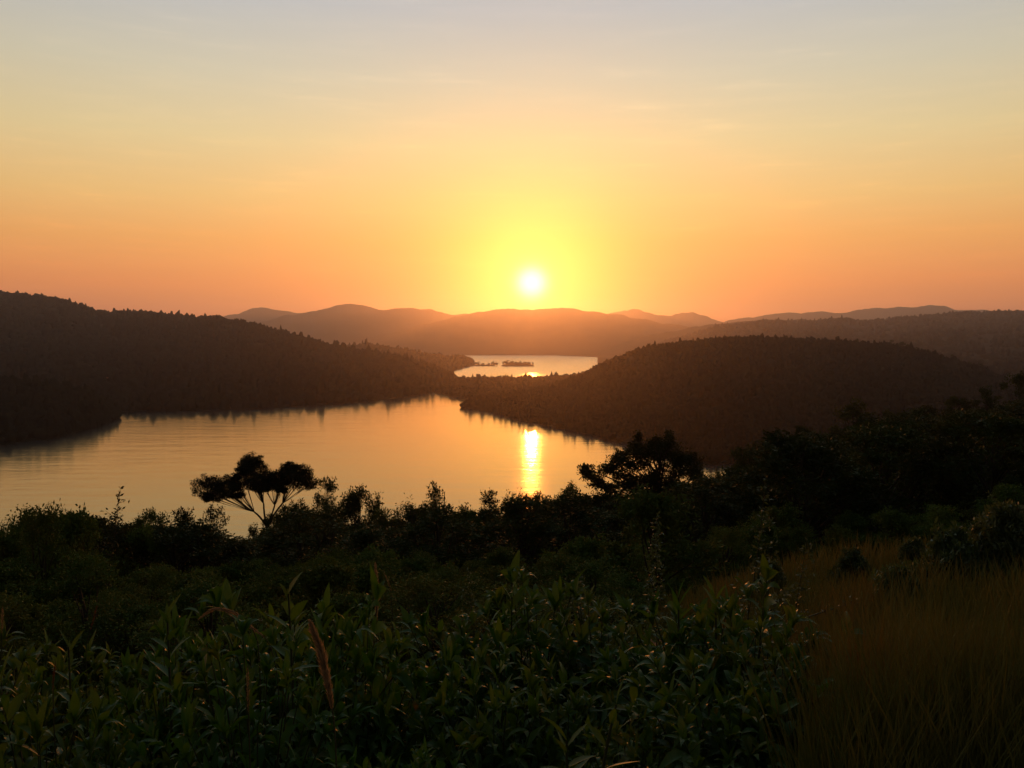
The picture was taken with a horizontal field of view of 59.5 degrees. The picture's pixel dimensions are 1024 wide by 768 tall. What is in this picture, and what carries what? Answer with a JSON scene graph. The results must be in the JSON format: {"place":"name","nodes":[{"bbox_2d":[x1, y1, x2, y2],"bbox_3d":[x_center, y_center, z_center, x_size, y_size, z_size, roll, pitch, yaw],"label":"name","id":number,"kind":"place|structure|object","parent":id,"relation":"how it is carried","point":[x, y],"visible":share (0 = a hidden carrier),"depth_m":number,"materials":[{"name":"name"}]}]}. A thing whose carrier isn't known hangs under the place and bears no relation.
{"place":"outdoors","nodes":[
{"label":"outdoors","id":0,"kind":"place"},
{"bbox_2d":[0,428,88,444],"bbox_3d":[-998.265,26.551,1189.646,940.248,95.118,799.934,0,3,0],"label":"hill","id":1,"kind":"structure","parent":0,"point":[27,440],"depth_m":1011.50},
{"bbox_2d":[0,373,121,442],"bbox_3d":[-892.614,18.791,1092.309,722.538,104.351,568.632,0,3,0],"label":"woodland","id":2,"kind":"object","parent":1,"relation":"on","point":[35,408],"visible":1,"depth_m":1158.76,"materials":[{"name":"green plant"}]},
{"bbox_2d":[0,302,432,411],"bbox_3d":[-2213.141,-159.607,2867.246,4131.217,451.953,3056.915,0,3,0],"label":"hill","id":3,"kind":"structure","parent":0,"point":[381,397],"depth_m":1984.85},
{"bbox_2d":[0,290,456,411],"bbox_3d":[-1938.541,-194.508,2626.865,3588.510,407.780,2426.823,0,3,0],"label":"woodland","id":4,"kind":"object","parent":3,"relation":"on","point":[301,369],"visible":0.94,"depth_m":2203.03,"materials":[{"name":"green plant"}]},
{"bbox_2d":[224,307,301,322],"bbox_3d":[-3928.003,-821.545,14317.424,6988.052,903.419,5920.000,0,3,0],"label":"mountain","id":5,"kind":"structure","parent":0,"point":[260,314],"depth_m":15058.28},
{"bbox_2d":[257,304,466,344],"bbox_3d":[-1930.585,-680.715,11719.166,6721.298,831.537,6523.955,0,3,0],"label":"mountain","id":6,"kind":"structure","parent":0,"point":[346,324],"depth_m":11581.14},
{"bbox_2d":[0,355,749,540],"bbox_3d":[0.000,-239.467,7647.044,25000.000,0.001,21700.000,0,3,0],"label":"lake","id":7,"kind":"structure","parent":0,"point":[394,450],"depth_m":877.32,"materials":[{"name":"liquid"}]},
{"bbox_2d":[434,391,467,399],"bbox_3d":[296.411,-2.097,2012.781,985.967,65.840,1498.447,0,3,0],"label":"hill","id":8,"kind":"structure","parent":0,"point":[447,394],"depth_m":1840.38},
{"bbox_2d":[435,371,583,397],"bbox_3d":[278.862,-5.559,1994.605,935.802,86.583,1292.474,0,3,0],"label":"woodland","id":9,"kind":"object","parent":8,"relation":"on","point":[466,387],"visible":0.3,"depth_m":2100.46,"materials":[{"name":"green plant"}]},
{"bbox_2d":[76,507,920,723],"bbox_3d":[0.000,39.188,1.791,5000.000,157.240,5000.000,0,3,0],"label":"ground","id":10,"kind":"structure","parent":0,"point":[654,643],"depth_m":11.73,"materials":[{"name":"soil"}]},
{"bbox_2d":[0,515,45,590],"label":"leafy bush","id":11,"kind":"object","parent":10,"relation":"on","point":[8,542],"visible":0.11,"depth_m":26.17,"materials":[{"name":"green plant"}]},
{"bbox_2d":[0,557,73,654],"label":"thicket bush","id":12,"kind":"object","parent":10,"relation":"on","point":[11,576],"visible":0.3,"depth_m":20.85,"materials":[{"name":"green plant"}]},
{"bbox_2d":[0,619,101,767],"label":"broadleaf shrub","id":13,"kind":"object","parent":10,"relation":"on","point":[21,656],"visible":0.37,"depth_m":4.58,"materials":[{"name":"green plant"}]},
{"bbox_2d":[5,498,110,604],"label":"leafy bush","id":14,"kind":"object","parent":10,"relation":"on","point":[43,521],"visible":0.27,"depth_m":23.92,"materials":[{"name":"green plant"}]},
{"bbox_2d":[53,629,91,761],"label":"leafy sprig","id":15,"kind":"object","parent":10,"relation":"on","point":[69,654],"visible":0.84,"depth_m":4.07,"materials":[{"name":"green plant"}]},
{"bbox_2d":[0,646,149,767],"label":"broadleaf shrub","id":16,"kind":"object","parent":10,"relation":"on","point":[29,722],"visible":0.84,"depth_m":3.60,"materials":[{"name":"green plant"}]},
{"bbox_2d":[0,628,149,765],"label":"broadleaf shrub","id":17,"kind":"object","parent":10,"relation":"on","point":[32,666],"visible":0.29,"depth_m":4.96,"materials":[{"name":"green plant"}]},
{"bbox_2d":[31,502,119,587],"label":"leafy bush","id":18,"kind":"object","parent":10,"relation":"on","point":[79,521],"visible":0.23,"depth_m":26.90,"materials":[{"name":"green plant"}]},
{"bbox_2d":[7,548,148,683],"bbox_3d":[-7.645,4.549,16.256,3.258,3.003,3.346,2,3,36],"label":"thicket bush","id":19,"kind":"object","parent":10,"relation":"on","point":[79,580],"visible":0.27,"depth_m":16.25,"materials":[{"name":"green plant"}]},
{"bbox_2d":[36,642,153,760],"bbox_3d":[-2.422,2.082,5.099,0.913,1.206,0.854,1,3,27],"label":"broadleaf shrub","id":20,"kind":"object","parent":10,"relation":"on","point":[94,664],"visible":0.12,"depth_m":5.06,"materials":[{"name":"green plant"}]},
{"bbox_2d":[31,515,164,577],"bbox_3d":[-18.866,8.467,38.218,7.136,5.344,6.841,1,3,12],"label":"thicket tree","id":21,"kind":"object","parent":10,"relation":"on","point":[118,531],"visible":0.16,"depth_m":38.48,"materials":[{"name":"green plant"}]},
{"bbox_2d":[63,594,185,697],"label":"thicket bush","id":22,"kind":"object","parent":10,"relation":"on","point":[100,622],"visible":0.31,"depth_m":14.60,"materials":[{"name":"green plant"}]},
{"bbox_2d":[45,712,207,767],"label":"broadleaf shrub","id":23,"kind":"object","parent":10,"relation":"on","point":[107,745],"visible":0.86,"depth_m":3.46,"materials":[{"name":"green plant"}]},
{"bbox_2d":[106,520,168,577],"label":"leafy bush","id":24,"kind":"object","parent":10,"relation":"on","point":[121,567],"visible":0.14,"depth_m":38.34,"materials":[{"name":"green plant"}]},
{"bbox_2d":[96,615,227,702],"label":"thicket bush","id":25,"kind":"object","parent":10,"relation":"on","point":[143,644],"visible":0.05,"depth_m":12.21,"materials":[{"name":"green plant"}]},
{"bbox_2d":[149,594,197,757],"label":"leafy sprig","id":26,"kind":"object","parent":10,"relation":"on","point":[166,615],"visible":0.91,"depth_m":3.96,"materials":[{"name":"green plant"}]},
{"bbox_2d":[70,597,278,767],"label":"broadleaf shrub","id":27,"kind":"object","parent":10,"relation":"on","point":[128,669],"visible":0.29,"depth_m":4.37,"materials":[{"name":"green plant"}]},
{"bbox_2d":[121,515,258,575],"bbox_3d":[-14.042,8.480,39.910,7.832,5.006,7.891,-1,3,-16],"label":"thicket tree","id":28,"kind":"object","parent":10,"relation":"on","point":[209,548],"visible":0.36,"depth_m":39.93,"materials":[{"name":"green plant"}]},
{"bbox_2d":[97,588,308,767],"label":"broadleaf shrub","id":29,"kind":"object","parent":10,"relation":"on","point":[202,693],"visible":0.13,"depth_m":4.55,"materials":[{"name":"green plant"}]},
{"bbox_2d":[158,572,251,648],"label":"thicket bush","id":30,"kind":"object","parent":10,"relation":"on","point":[178,585],"visible":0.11,"depth_m":17.11,"materials":[{"name":"green plant"}]},
{"bbox_2d":[103,574,309,722],"bbox_3d":[-3.770,3.373,11.144,2.963,1.963,2.580,2,4,42],"label":"thicket bush","id":31,"kind":"object","parent":10,"relation":"on","point":[197,587],"visible":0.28,"depth_m":11.04,"materials":[{"name":"green plant"}]},
{"bbox_2d":[209,552,261,602],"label":"thicket bush","id":32,"kind":"object","parent":10,"relation":"on","point":[235,572],"visible":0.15,"depth_m":24.12,"materials":[{"name":"green plant"}]},
{"bbox_2d":[190,452,318,528],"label":"umbrella tree","id":33,"kind":"object","parent":10,"relation":"on","point":[260,480],"visible":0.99,"depth_m":90.99,"materials":[{"name":"green plant"}]},
{"bbox_2d":[123,614,400,767],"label":"broadleaf shrub","id":34,"kind":"object","parent":10,"relation":"on","point":[186,742],"visible":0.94,"depth_m":3.55,"materials":[{"name":"green plant"}]},
{"bbox_2d":[214,535,325,571],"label":"thicket tree","id":35,"kind":"object","parent":10,"relation":"on","point":[242,556],"visible":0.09,"depth_m":43.02,"materials":[{"name":"green plant"}]},
{"bbox_2d":[237,561,337,664],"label":"thicket bush","id":36,"kind":"object","parent":10,"relation":"on","point":[259,594],"visible":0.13,"depth_m":15.59,"materials":[{"name":"green plant"}]},
{"bbox_2d":[265,572,319,767],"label":"leafy sprig","id":37,"kind":"object","parent":10,"relation":"on","point":[297,609],"visible":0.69,"depth_m":3.85,"materials":[{"name":"green plant"}]},
{"bbox_2d":[151,577,447,767],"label":"broadleaf shrub","id":38,"kind":"object","parent":10,"relation":"on","point":[305,650],"visible":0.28,"depth_m":4.36,"materials":[{"name":"green plant"}]},
{"bbox_2d":[248,507,360,580],"bbox_3d":[-8.176,7.670,37.349,5.759,5.066,5.953,0,3,-6],"label":"thicket tree","id":39,"kind":"object","parent":10,"relation":"on","point":[302,539],"visible":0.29,"depth_m":36.97,"materials":[{"name":"green plant"}]},
{"bbox_2d":[285,500,352,552],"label":"thicket tree","id":40,"kind":"object","parent":10,"relation":"on","point":[330,517],"visible":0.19,"depth_m":50.44,"materials":[{"name":"green plant"}]},
{"bbox_2d":[308,619,336,767],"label":"grass plume","id":41,"kind":"object","parent":10,"relation":"on","point":[321,655],"depth_m":2.74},
{"bbox_2d":[268,557,396,662],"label":"thicket bush","id":42,"kind":"object","parent":10,"relation":"on","point":[315,581],"visible":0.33,"depth_m":14.17,"materials":[{"name":"green plant"}]},
{"bbox_2d":[321,559,393,615],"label":"thicket bush","id":43,"kind":"object","parent":10,"relation":"on","point":[363,584],"visible":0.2,"depth_m":16.87,"materials":[{"name":"green plant"}]},
{"bbox_2d":[333,484,385,540],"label":"round tree","id":44,"kind":"object","parent":10,"relation":"on","point":[352,501],"visible":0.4,"depth_m":76.03,"materials":[{"name":"green plant"}]},
{"bbox_2d":[288,581,432,674],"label":"thicket bush","id":45,"kind":"object","parent":10,"relation":"on","point":[347,602],"visible":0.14,"depth_m":12.80,"materials":[{"name":"green plant"}]},
{"bbox_2d":[278,565,474,767],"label":"broadleaf shrub","id":46,"kind":"object","parent":10,"relation":"on","point":[385,738],"visible":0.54,"depth_m":4.26,"materials":[{"name":"green plant"}]},
{"bbox_2d":[323,734,468,767],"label":"broadleaf shrub","id":47,"kind":"object","parent":10,"relation":"on","point":[419,757],"visible":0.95,"depth_m":3.39,"materials":[{"name":"green plant"}]},
{"bbox_2d":[336,573,496,681],"bbox_3d":[-0.916,3.254,11.315,2.506,1.644,2.574,1,3,29],"label":"thicket bush","id":48,"kind":"object","parent":10,"relation":"on","point":[429,591],"visible":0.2,"depth_m":11.36,"materials":[{"name":"green plant"}]},
{"bbox_2d":[352,557,484,661],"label":"thicket bush","id":49,"kind":"object","parent":10,"relation":"on","point":[450,570],"visible":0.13,"depth_m":14.21,"materials":[{"name":"green plant"}]},
{"bbox_2d":[383,501,497,577],"bbox_3d":[-2.931,7.851,39.465,5.953,5.212,5.759,-2,3,-36],"label":"thicket tree","id":50,"kind":"object","parent":10,"relation":"on","point":[426,524],"visible":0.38,"depth_m":39.60,"materials":[{"name":"green plant"}]},
{"bbox_2d":[417,480,473,550],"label":"open tree","id":51,"kind":"object","parent":10,"relation":"on","point":[435,493],"visible":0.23,"depth_m":46.06,"materials":[{"name":"green plant"}]},
{"bbox_2d":[10,596,893,765],"bbox_3d":[-0.614,6.678,21.400,53.226,12.548,37.983,0,3,0],"label":"ground cover","id":52,"kind":"object","parent":10,"relation":"on","point":[633,631],"visible":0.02,"depth_m":10.72,"materials":[{"name":"green plant"}]},
{"bbox_2d":[400,514,511,565],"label":"thicket tree","id":53,"kind":"object","parent":10,"relation":"on","point":[477,528],"visible":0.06,"depth_m":44.61,"materials":[{"name":"green plant"}]},
{"bbox_2d":[364,600,592,767],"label":"broadleaf shrub","id":54,"kind":"object","parent":10,"relation":"on","point":[433,675],"visible":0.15,"depth_m":5.00,"materials":[{"name":"green plant"}]},
{"bbox_2d":[398,617,603,767],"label":"broadleaf shrub","id":55,"kind":"object","parent":10,"relation":"on","point":[495,705],"visible":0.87,"depth_m":4.09,"materials":[{"name":"green plant"}]},
{"bbox_2d":[472,542,536,596],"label":"thicket bush","id":56,"kind":"object","parent":10,"relation":"on","point":[502,556],"visible":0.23,"depth_m":26.81,"materials":[{"name":"green plant"}]},
{"bbox_2d":[398,549,621,761],"bbox_3d":[0.174,1.800,5.477,1.628,1.648,1.803,2,3,36],"label":"broadleaf shrub","id":57,"kind":"object","parent":10,"relation":"on","point":[555,597],"visible":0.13,"depth_m":5.36,"materials":[{"name":"green plant"}]},
{"bbox_2d":[472,494,571,572],"bbox_3d":[0.280,7.342,38.972,4.819,5.210,5.320,-2,3,-30],"label":"thicket tree","id":58,"kind":"object","parent":10,"relation":"on","point":[534,537],"visible":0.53,"depth_m":38.54,"materials":[{"name":"green plant"}]},
{"bbox_2d":[468,654,633,767],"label":"broadleaf shrub","id":59,"kind":"object","parent":10,"relation":"on","point":[537,749],"visible":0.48,"depth_m":4.16,"materials":[{"name":"green plant"}]},
{"bbox_2d":[522,553,591,605],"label":"thicket bush","id":60,"kind":"object","parent":10,"relation":"on","point":[560,564],"visible":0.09,"depth_m":17.85,"materials":[{"name":"green plant"}]},
{"bbox_2d":[509,487,619,566],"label":"thicket tree","id":61,"kind":"object","parent":10,"relation":"on","point":[578,517],"visible":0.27,"depth_m":42.09,"materials":[{"name":"green plant"}]},
{"bbox_2d":[486,587,657,652],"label":"thicket bush","id":62,"kind":"object","parent":10,"relation":"on","point":[566,601],"visible":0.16,"depth_m":12.24,"materials":[{"name":"green plant"}]},
{"bbox_2d":[490,576,663,757],"bbox_3d":[0.503,1.735,5.281,1.460,1.220,1.367,0,3,-10],"label":"broadleaf shrub","id":63,"kind":"object","parent":10,"relation":"on","point":[601,610],"visible":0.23,"depth_m":5.20,"materials":[{"name":"green plant"}]},
{"bbox_2d":[538,528,640,591],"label":"thicket bush","id":64,"kind":"object","parent":10,"relation":"on","point":[582,548],"visible":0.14,"depth_m":19.70,"materials":[{"name":"green plant"}]},
{"bbox_2d":[564,692,682,767],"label":"broadleaf shrub","id":65,"kind":"object","parent":10,"relation":"on","point":[652,738],"visible":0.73,"depth_m":3.47,"materials":[{"name":"green plant"}]},
{"bbox_2d":[576,429,708,522],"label":"broadleaf tree","id":66,"kind":"object","parent":10,"relation":"on","point":[656,449],"visible":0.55,"depth_m":57.49,"materials":[{"name":"green plant"}]},
{"bbox_2d":[639,511,674,645],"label":"tall weed","id":67,"kind":"object","parent":10,"relation":"on","point":[653,578],"visible":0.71,"depth_m":9.10,"materials":[{"name":"green plant"}]},
{"bbox_2d":[566,586,826,767],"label":"broadleaf shrub","id":68,"kind":"object","parent":10,"relation":"on","point":[635,656],"visible":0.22,"depth_m":4.42,"materials":[{"name":"green plant"}]},
{"bbox_2d":[643,477,751,561],"bbox_3d":[8.306,6.707,40.490,5.953,5.192,5.759,-1,3,-23],"label":"thicket tree","id":69,"kind":"object","parent":10,"relation":"on","point":[718,512],"visible":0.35,"depth_m":39.50,"materials":[{"name":"green plant"}]},
{"bbox_2d":[592,642,834,767],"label":"broadleaf shrub","id":70,"kind":"object","parent":10,"relation":"on","point":[692,747],"visible":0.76,"depth_m":3.46,"materials":[{"name":"green plant"}]},
{"bbox_2d":[668,472,781,545],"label":"thicket tree","id":71,"kind":"object","parent":10,"relation":"on","point":[724,485],"visible":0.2,"depth_m":43.07,"materials":[{"name":"green plant"}]},
{"bbox_2d":[683,523,769,585],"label":"thicket bush","id":72,"kind":"object","parent":10,"relation":"on","point":[734,551],"visible":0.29,"depth_m":29.01,"materials":[{"name":"green plant"}]},
{"bbox_2d":[630,553,865,767],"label":"broadleaf shrub","id":73,"kind":"object","parent":10,"relation":"on","point":[768,572],"visible":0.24,"depth_m":4.17,"materials":[{"name":"green plant"}]},
{"bbox_2d":[719,478,778,654],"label":"tall weed","id":74,"kind":"object","parent":10,"relation":"on","point":[759,539],"visible":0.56,"depth_m":5.66,"materials":[{"name":"green plant"}]},
{"bbox_2d":[717,511,791,570],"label":"thicket bush","id":75,"kind":"object","parent":10,"relation":"on","point":[768,533],"visible":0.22,"depth_m":30.35,"materials":[{"name":"green plant"}]},
{"bbox_2d":[702,616,848,765],"bbox_3d":[1.108,1.432,3.675,0.854,0.928,0.912,2,3,30],"label":"broadleaf shrub","id":76,"kind":"object","parent":10,"relation":"on","point":[774,656],"visible":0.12,"depth_m":3.67,"materials":[{"name":"green plant"}]},
{"bbox_2d":[736,497,828,563],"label":"thicket bush","id":77,"kind":"object","parent":10,"relation":"on","point":[783,517],"visible":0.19,"depth_m":32.41,"materials":[{"name":"green plant"}]},
{"bbox_2d":[760,522,822,567],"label":"thicket bush","id":78,"kind":"object","parent":10,"relation":"on","point":[796,535],"visible":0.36,"depth_m":28.66,"materials":[{"name":"green plant"}]},
{"bbox_2d":[707,427,899,544],"bbox_3d":[12.311,5.072,37.735,7.630,6.535,8.038,2,3,31],"label":"thicket tree","id":79,"kind":"object","parent":10,"relation":"on","point":[838,486],"visible":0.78,"depth_m":36.55,"materials":[{"name":"green plant"}]},
{"bbox_2d":[646,529,1023,767],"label":"dry grass","id":80,"kind":"structure","parent":10,"relation":"on","point":[935,679],"depth_m":3.13,"materials":[{"name":"plant"}]},
{"bbox_2d":[812,523,872,562],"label":"thicket bush","id":81,"kind":"object","parent":10,"relation":"on","point":[839,531],"visible":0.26,"depth_m":30.06,"materials":[{"name":"green plant"}]},
{"bbox_2d":[824,396,871,449],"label":"forest tree","id":82,"kind":"object","parent":10,"relation":"on","point":[836,429],"visible":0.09,"depth_m":169.98,"materials":[{"name":"green plant"}]},
{"bbox_2d":[823,543,876,593],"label":"grassland bush","id":83,"kind":"object","parent":10,"relation":"on","point":[853,556],"visible":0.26,"depth_m":9.45,"materials":[{"name":"green plant"}]},
{"bbox_2d":[824,508,878,553],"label":"thicket bush","id":84,"kind":"object","parent":10,"relation":"on","point":[854,523],"visible":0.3,"depth_m":33.52,"materials":[{"name":"green plant"}]},
{"bbox_2d":[832,414,953,454],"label":"forest tree","id":85,"kind":"object","parent":10,"relation":"on","point":[913,418],"visible":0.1,"depth_m":104.84,"materials":[{"name":"green plant"}]},
{"bbox_2d":[856,505,930,560],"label":"thicket bush","id":86,"kind":"object","parent":10,"relation":"on","point":[899,522],"visible":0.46,"depth_m":28.70,"materials":[{"name":"green plant"}]},
{"bbox_2d":[806,417,993,549],"bbox_3d":[16.802,4.926,39.169,7.891,6.985,7.832,-2,3,-34],"label":"thicket tree","id":87,"kind":"object","parent":10,"relation":"on","point":[911,464],"visible":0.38,"depth_m":39.06,"materials":[{"name":"green plant"}]},
{"bbox_2d":[869,561,930,607],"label":"grassland bush","id":88,"kind":"object","parent":10,"relation":"on","point":[891,569],"visible":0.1,"depth_m":6.41,"materials":[{"name":"green plant"}]},
{"bbox_2d":[846,420,964,530],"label":"thicket tree","id":89,"kind":"object","parent":10,"relation":"on","point":[894,471],"visible":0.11,"depth_m":46.83,"materials":[{"name":"green plant"}]},
{"bbox_2d":[895,535,927,568],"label":"grassland bush","id":90,"kind":"object","parent":10,"relation":"on","point":[916,545],"visible":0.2,"depth_m":9.43,"materials":[{"name":"green plant"}]},
{"bbox_2d":[912,502,976,547],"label":"thicket bush","id":91,"kind":"object","parent":10,"relation":"on","point":[944,519],"visible":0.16,"depth_m":28.42,"materials":[{"name":"green plant"}]},
{"bbox_2d":[906,517,1001,600],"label":"grassland bush","id":92,"kind":"object","parent":10,"relation":"on","point":[954,542],"visible":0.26,"depth_m":6.60,"materials":[{"name":"green plant"}]},
{"bbox_2d":[913,408,1023,517],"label":"thicket tree","id":93,"kind":"object","parent":10,"relation":"on","point":[1003,462],"visible":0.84,"depth_m":37.77,"materials":[{"name":"green plant"}]},
{"bbox_2d":[918,414,1023,526],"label":"thicket tree","id":94,"kind":"object","parent":10,"relation":"on","point":[989,469],"visible":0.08,"depth_m":43.04,"materials":[{"name":"green plant"}]},
{"bbox_2d":[924,499,1023,586],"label":"grassland bush","id":95,"kind":"object","parent":10,"relation":"on","point":[996,530],"visible":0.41,"depth_m":6.72,"materials":[{"name":"green plant"}]},
{"bbox_2d":[970,482,1023,534],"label":"thicket bush","id":96,"kind":"object","parent":10,"relation":"on","point":[1001,490],"visible":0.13,"depth_m":28.63,"materials":[{"name":"green plant"}]},
{"bbox_2d":[0,0,1023,321],"label":"sky","id":97,"kind":"structure","parent":0,"point":[719,160],"materials":[{"name":"orange"}]},
{"bbox_2d":[369,308,688,355],"bbox_3d":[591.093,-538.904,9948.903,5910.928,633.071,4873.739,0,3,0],"label":"mountain","id":98,"kind":"structure","parent":0,"point":[562,331],"depth_m":9242.19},
{"bbox_2d":[609,309,722,326],"bbox_3d":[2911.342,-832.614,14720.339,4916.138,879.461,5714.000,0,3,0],"label":"mountain","id":99,"kind":"structure","parent":0,"point":[691,319],"depth_m":15307.73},
{"bbox_2d":[559,319,816,357],"bbox_3d":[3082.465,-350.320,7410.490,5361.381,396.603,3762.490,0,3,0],"label":"mountain","id":100,"kind":"structure","parent":0,"point":[623,348],"depth_m":7572.93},
{"bbox_2d":[473,342,955,464],"bbox_3d":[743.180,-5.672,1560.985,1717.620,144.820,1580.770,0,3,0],"label":"hill","id":101,"kind":"structure","parent":0,"point":[646,359],"depth_m":1506.74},
{"bbox_2d":[459,333,1023,463],"bbox_3d":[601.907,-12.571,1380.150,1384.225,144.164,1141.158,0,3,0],"label":"woodland","id":102,"kind":"object","parent":101,"relation":"on","point":[718,426],"visible":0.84,"depth_m":1318.26,"materials":[{"name":"green plant"}]},
{"bbox_2d":[597,313,1023,378],"bbox_3d":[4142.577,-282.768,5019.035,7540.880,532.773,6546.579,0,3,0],"label":"hill","id":103,"kind":"structure","parent":0,"point":[976,356],"depth_m":5363.10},
{"bbox_2d":[619,309,1023,376],"bbox_3d":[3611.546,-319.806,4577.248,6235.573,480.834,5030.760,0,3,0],"label":"woodland","id":104,"kind":"object","parent":103,"relation":"on","point":[1007,364],"visible":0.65,"depth_m":5140.69,"materials":[{"name":"green plant"}]},
{"bbox_2d":[719,305,989,323],"bbox_3d":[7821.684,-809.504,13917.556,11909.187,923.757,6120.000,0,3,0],"label":"mountain","id":105,"kind":"structure","parent":0,"point":[873,313],"depth_m":14648.71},
{"bbox_3d":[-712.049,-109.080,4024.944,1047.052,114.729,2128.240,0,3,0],"label":"hill","id":106,"kind":"structure","parent":0,"visible":0},
{"bbox_2d":[346,338,474,371],"bbox_3d":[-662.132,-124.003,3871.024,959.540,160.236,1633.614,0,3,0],"label":"woodland","id":107,"kind":"object","parent":106,"relation":"on","point":[452,362],"visible":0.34,"depth_m":4117.94,"materials":[{"name":"plant"}]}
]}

